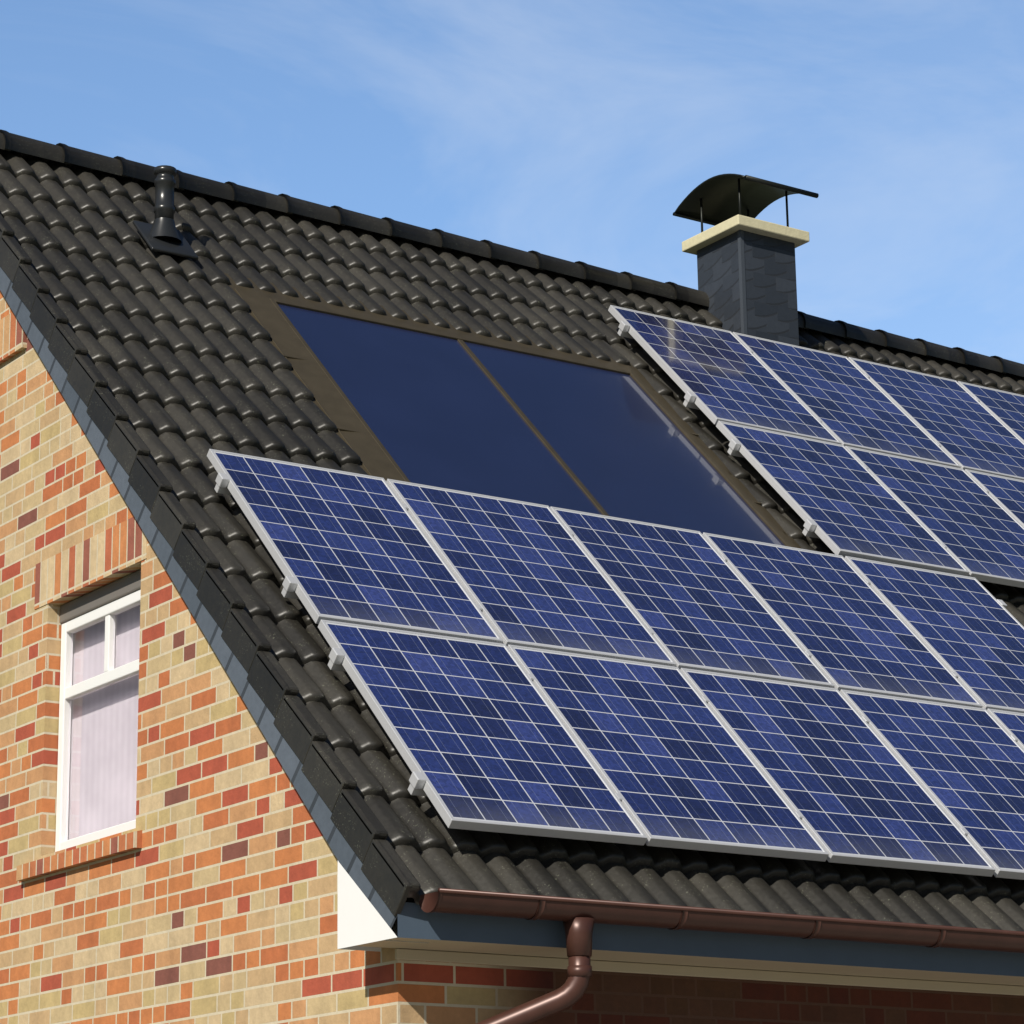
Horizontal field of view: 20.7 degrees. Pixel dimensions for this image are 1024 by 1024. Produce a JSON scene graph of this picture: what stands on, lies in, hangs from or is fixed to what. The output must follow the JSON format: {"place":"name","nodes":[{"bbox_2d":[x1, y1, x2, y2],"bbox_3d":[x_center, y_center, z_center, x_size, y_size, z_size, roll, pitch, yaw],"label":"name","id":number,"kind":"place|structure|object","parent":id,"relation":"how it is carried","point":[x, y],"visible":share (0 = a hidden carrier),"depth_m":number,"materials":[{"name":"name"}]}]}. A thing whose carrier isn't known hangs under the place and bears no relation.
{"place":"outdoors","nodes":[
{"label":"outdoors","id":0,"kind":"place"},
{"bbox_2d":[386,917,427,942],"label":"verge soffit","id":1,"kind":"structure","parent":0,"point":[394,928],"depth_m":11.16,"materials":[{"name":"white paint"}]},
{"bbox_2d":[1,150,1021,902],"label":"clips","id":2,"kind":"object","parent":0,"point":[411,900],"depth_m":17.93,"materials":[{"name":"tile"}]},
{"bbox_2d":[0,0,1023,363],"label":"sky","id":3,"kind":"structure","parent":0,"point":[569,130],"materials":[{"name":"blue"}]},
{"label":"ground","id":4,"kind":"structure","parent":0,"visible":0},
{"bbox_2d":[0,291,397,1023],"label":"gable wall","id":5,"kind":"structure","parent":4,"relation":"on","point":[212,899],"depth_m":13.34,"materials":[{"name":"orange brick"}]},
{"bbox_2d":[0,312,26,364],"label":"gable soldier band","id":6,"kind":"object","parent":5,"relation":"attached to","point":[13,339],"visible":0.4,"depth_m":15.47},
{"bbox_2d":[16,830,141,881],"bbox_3d":[-2.100,1.699,13.938,0.170,0.117,1.330,9,-18,-33],"label":"window sill","id":7,"kind":"structure","parent":5,"relation":"attached to","point":[111,847],"depth_m":13.83,"materials":[{"name":"orange brick"}]},
{"bbox_2d":[34,517,146,609],"bbox_3d":[-2.106,0.260,14.321,0.114,0.245,1.280,9,-18,-33],"label":"lintel","id":8,"kind":"object","parent":5,"relation":"in","point":[106,557],"depth_m":14.27,"materials":[{"name":"brick"}]},
{"bbox_2d":[55,589,140,851],"bbox_3d":[-2.019,1.054,14.095,0.070,1.208,1.050,9,-18,-33],"label":"window frame","id":9,"kind":"object","parent":5,"relation":"attached to","point":[109,675],"visible":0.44,"depth_m":14.33,"materials":[{"name":"white plastic"}]},
{"bbox_2d":[65,604,139,840],"bbox_3d":[-2.023,1.053,14.092,0.001,1.092,0.934,9,-18,-33],"label":"window glass","id":10,"kind":"object","parent":9,"relation":"in","point":[102,759],"visible":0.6,"depth_m":14.13,"materials":[{"name":"glass"}]},
{"bbox_2d":[60,569,140,623],"bbox_3d":[-2.024,0.424,14.269,0.100,0.098,1.056,9,-18,-33],"label":"window shutter box","id":11,"kind":"object","parent":5,"relation":"in","point":[103,595],"visible":0.45,"depth_m":14.27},
{"bbox_2d":[0,267,396,927],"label":"bargeboard","id":12,"kind":"object","parent":5,"relation":"attached to","point":[316,805],"visible":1,"depth_m":12.73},
{"bbox_2d":[0,150,1023,931],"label":"roof tiles","id":13,"kind":"object","parent":5,"relation":"on","point":[192,364],"visible":0.37,"depth_m":14.87,"materials":[{"name":"black tile"}]},
{"bbox_2d":[133,165,197,259],"bbox_3d":[-1.999,-1.717,16.219,0.300,0.575,0.264,9,-18,-33],"label":"vent pipe","id":14,"kind":"object","parent":13,"relation":"on","point":[162,234],"visible":1,"depth_m":16.18,"materials":[{"name":"black plastic"}]},
{"bbox_2d":[0,214,420,916],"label":"verge tiles","id":15,"kind":"object","parent":13,"relation":"attached to","point":[388,874],"visible":1,"depth_m":12.62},
{"bbox_2d":[157,436,627,869],"bbox_3d":[4.019,0.637,17.622,14.280,4.987,5.025,9,-18,-33],"label":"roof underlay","id":16,"kind":"object","parent":13,"relation":"on","point":[359,713],"visible":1,"depth_m":12.07,"materials":[{"name":"black"}]},
{"bbox_2d":[0,129,1023,376],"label":"ridge tiles","id":17,"kind":"object","parent":13,"relation":"on","point":[228,191],"visible":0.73,"depth_m":18.14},
{"bbox_2d":[224,273,801,548],"bbox_3d":[0.039,-0.505,15.992,2.960,1.860,1.889,9,-18,-33],"label":"skylight frame","id":18,"kind":"object","parent":13,"relation":"on","point":[334,404],"visible":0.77,"depth_m":16.08,"materials":[{"name":"metal"}]},
{"bbox_2d":[278,304,784,545],"bbox_3d":[0.142,-0.446,15.950,2.530,1.564,1.576,9,-18,-33],"label":"solar thermal collector","id":19,"kind":"object","parent":18,"relation":"in","point":[436,411],"visible":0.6,"depth_m":15.97,"materials":[{"name":"blue glass"}]},
{"bbox_2d":[214,321,1017,834],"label":"clamps","id":20,"kind":"object","parent":13,"relation":"on","point":[336,661],"visible":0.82,"depth_m":13.37,"materials":[{"name":"metal"}]},
{"bbox_2d":[207,449,502,642],"bbox_3d":[-0.761,0.163,13.317,0.990,1.071,1.078,9,-18,-33],"label":"solar panel","id":21,"kind":"object","parent":20,"relation":"attached to","point":[350,547],"visible":1,"depth_m":13.26,"materials":[{"name":"glass"}]},
{"bbox_2d":[318,619,646,844],"bbox_3d":[-0.145,0.946,12.192,0.990,1.071,1.078,9,-18,-33],"label":"solar panel","id":22,"kind":"object","parent":20,"relation":"attached to","point":[481,737],"visible":1,"depth_m":12.11,"materials":[{"name":"glass"}]},
{"bbox_2d":[386,479,675,666],"bbox_3d":[0.076,0.301,13.869,0.990,1.071,1.078,9,-18,-33],"label":"solar panel","id":23,"kind":"object","parent":20,"relation":"attached to","point":[528,574],"visible":1,"depth_m":13.81,"materials":[{"name":"glass"}]},
{"bbox_2d":[507,644,828,861],"bbox_3d":[0.687,1.083,12.746,0.990,1.071,1.078,9,-18,-33],"label":"solar panel","id":24,"kind":"object","parent":20,"relation":"attached to","point":[673,762],"visible":1,"depth_m":12.67,"materials":[{"name":"glass"}]},
{"bbox_2d":[550,506,834,687],"bbox_3d":[0.906,0.440,14.423,0.990,1.071,1.078,9,-18,-33],"label":"solar panel","id":25,"kind":"object","parent":20,"relation":"attached to","point":[691,599],"visible":1,"depth_m":14.37,"materials":[{"name":"glass"}]},
{"bbox_2d":[608,305,841,443],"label":"solar panel","id":26,"kind":"object","parent":20,"relation":"attached to","point":[725,376],"visible":1,"depth_m":17.74,"materials":[{"name":"glass"}]},
{"bbox_2d":[680,668,995,876],"bbox_3d":[1.521,1.222,13.298,0.990,1.071,1.078,9,-18,-33],"label":"solar panel","id":27,"kind":"object","parent":20,"relation":"attached to","point":[849,787],"visible":1,"depth_m":13.23,"materials":[{"name":"glass"}]},
{"bbox_2d":[716,421,968,575],"bbox_3d":[1.950,-0.083,16.676,0.990,1.071,1.078,9,-18,-33],"label":"solar panel","id":28,"kind":"object","parent":20,"relation":"attached to","point":[845,500],"visible":1,"depth_m":16.61,"materials":[{"name":"glass"}]},
{"bbox_2d":[703,532,982,707],"bbox_3d":[1.743,0.579,14.972,0.990,1.071,1.078,9,-18,-33],"label":"solar panel","id":29,"kind":"object","parent":20,"relation":"attached to","point":[841,621],"visible":1,"depth_m":14.92,"materials":[{"name":"glass"}]},
{"bbox_2d":[733,332,960,467],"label":"solar panel","id":30,"kind":"object","parent":20,"relation":"attached to","point":[845,400],"visible":1,"depth_m":18.31,"materials":[{"name":"glass"}]},
{"bbox_2d":[840,689,1023,879],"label":"solar panel","id":31,"kind":"object","parent":20,"relation":"attached to","point":[964,765],"visible":1,"depth_m":13.90,"materials":[{"name":"glass"}]},
{"bbox_2d":[845,556,1023,712],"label":"solar panel","id":32,"kind":"object","parent":20,"relation":"attached to","point":[968,631],"visible":1,"depth_m":15.57,"materials":[{"name":"glass"}]},
{"bbox_2d":[845,446,1023,587],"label":"solar panel","id":33,"kind":"object","parent":20,"relation":"attached to","point":[969,522],"visible":1,"depth_m":17.24,"materials":[{"name":"glass"}]},
{"bbox_2d":[848,357,1023,479],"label":"solar panel","id":34,"kind":"object","parent":20,"relation":"attached to","point":[963,427],"visible":1,"depth_m":18.91,"materials":[{"name":"glass"}]},
{"bbox_2d":[958,381,1023,441],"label":"solar panel","id":35,"kind":"object","parent":20,"relation":"attached to","point":[1005,408],"visible":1,"depth_m":19.64,"materials":[{"name":"glass"}]},
{"bbox_2d":[965,469,1023,526],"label":"solar panel","id":36,"kind":"object","parent":20,"relation":"attached to","point":[1006,494],"visible":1,"depth_m":17.98,"materials":[{"name":"glass"}]},
{"bbox_2d":[987,709,1023,748],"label":"solar panel","id":37,"kind":"object","parent":20,"relation":"attached to","point":[1010,723],"visible":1,"depth_m":14.64,"materials":[{"name":"glass"}]},
{"bbox_2d":[697,231,798,345],"bbox_3d":[1.626,-1.087,19.217,0.480,1.545,0.480,9,-18,-33],"label":"chimney shaft","id":38,"kind":"object","parent":13,"relation":"on","point":[771,288],"visible":0.33,"depth_m":19.15,"materials":[{"name":"grey stone"}]},
{"bbox_2d":[737,230,747,334],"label":"chimney corner trim","id":39,"kind":"structure","parent":38,"relation":"attached to","point":[742,280],"depth_m":19.00,"materials":[{"name":"grey metal"}]},
{"bbox_2d":[682,214,809,254],"bbox_3d":[1.615,-1.869,19.430,0.630,0.075,0.630,9,-18,-33],"label":"chimney cap","id":40,"kind":"object","parent":38,"relation":"on","point":[709,236],"visible":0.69,"depth_m":19.22,"materials":[{"name":"beige concrete"}]},
{"bbox_2d":[673,173,818,231],"bbox_3d":[1.619,-2.081,19.477,0.630,0.359,0.831,9,-18,-33],"label":"chimney cowl","id":41,"kind":"object","parent":40,"relation":"on","point":[717,200],"visible":0.87,"depth_m":19.58,"materials":[{"name":"black metal"}]},
{"bbox_2d":[356,937,1023,985],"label":"eave soffit","id":42,"kind":"structure","parent":5,"relation":"attached to","point":[554,952],"depth_m":12.01,"materials":[{"name":"beige wood"}]},
{"bbox_2d":[337,861,396,948],"bbox_3d":[-0.580,1.543,11.220,0.001,0.360,0.455,9,-18,-33],"label":"eave end board","id":43,"kind":"object","parent":42,"relation":"attached to","point":[361,920],"visible":1,"depth_m":11.27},
{"bbox_2d":[341,941,380,951],"bbox_3d":[-0.623,1.608,11.457,0.206,0.360,0.001,9,-18,-33],"label":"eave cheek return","id":44,"kind":"object","parent":43,"relation":"attached to","point":[364,948],"visible":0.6,"depth_m":11.42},
{"bbox_2d":[395,948,1023,995],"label":"soffit trim","id":45,"kind":"structure","parent":42,"relation":"attached to","point":[539,962],"depth_m":12.21,"materials":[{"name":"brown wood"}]},
{"bbox_2d":[398,902,1023,976],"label":"fascia","id":46,"kind":"structure","parent":42,"relation":"attached to","point":[415,921],"depth_m":11.86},
{"bbox_2d":[419,888,1023,1023],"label":"gutter and downpipe","id":47,"kind":"object","parent":46,"relation":"attached to","point":[579,917],"visible":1,"depth_m":11.51,"materials":[{"name":"brown metal"}]},
{"bbox_2d":[398,960,1023,1023],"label":"front wall","id":48,"kind":"structure","parent":4,"relation":"on","point":[429,992],"depth_m":12.09,"materials":[{"name":"brick"}]}
]}

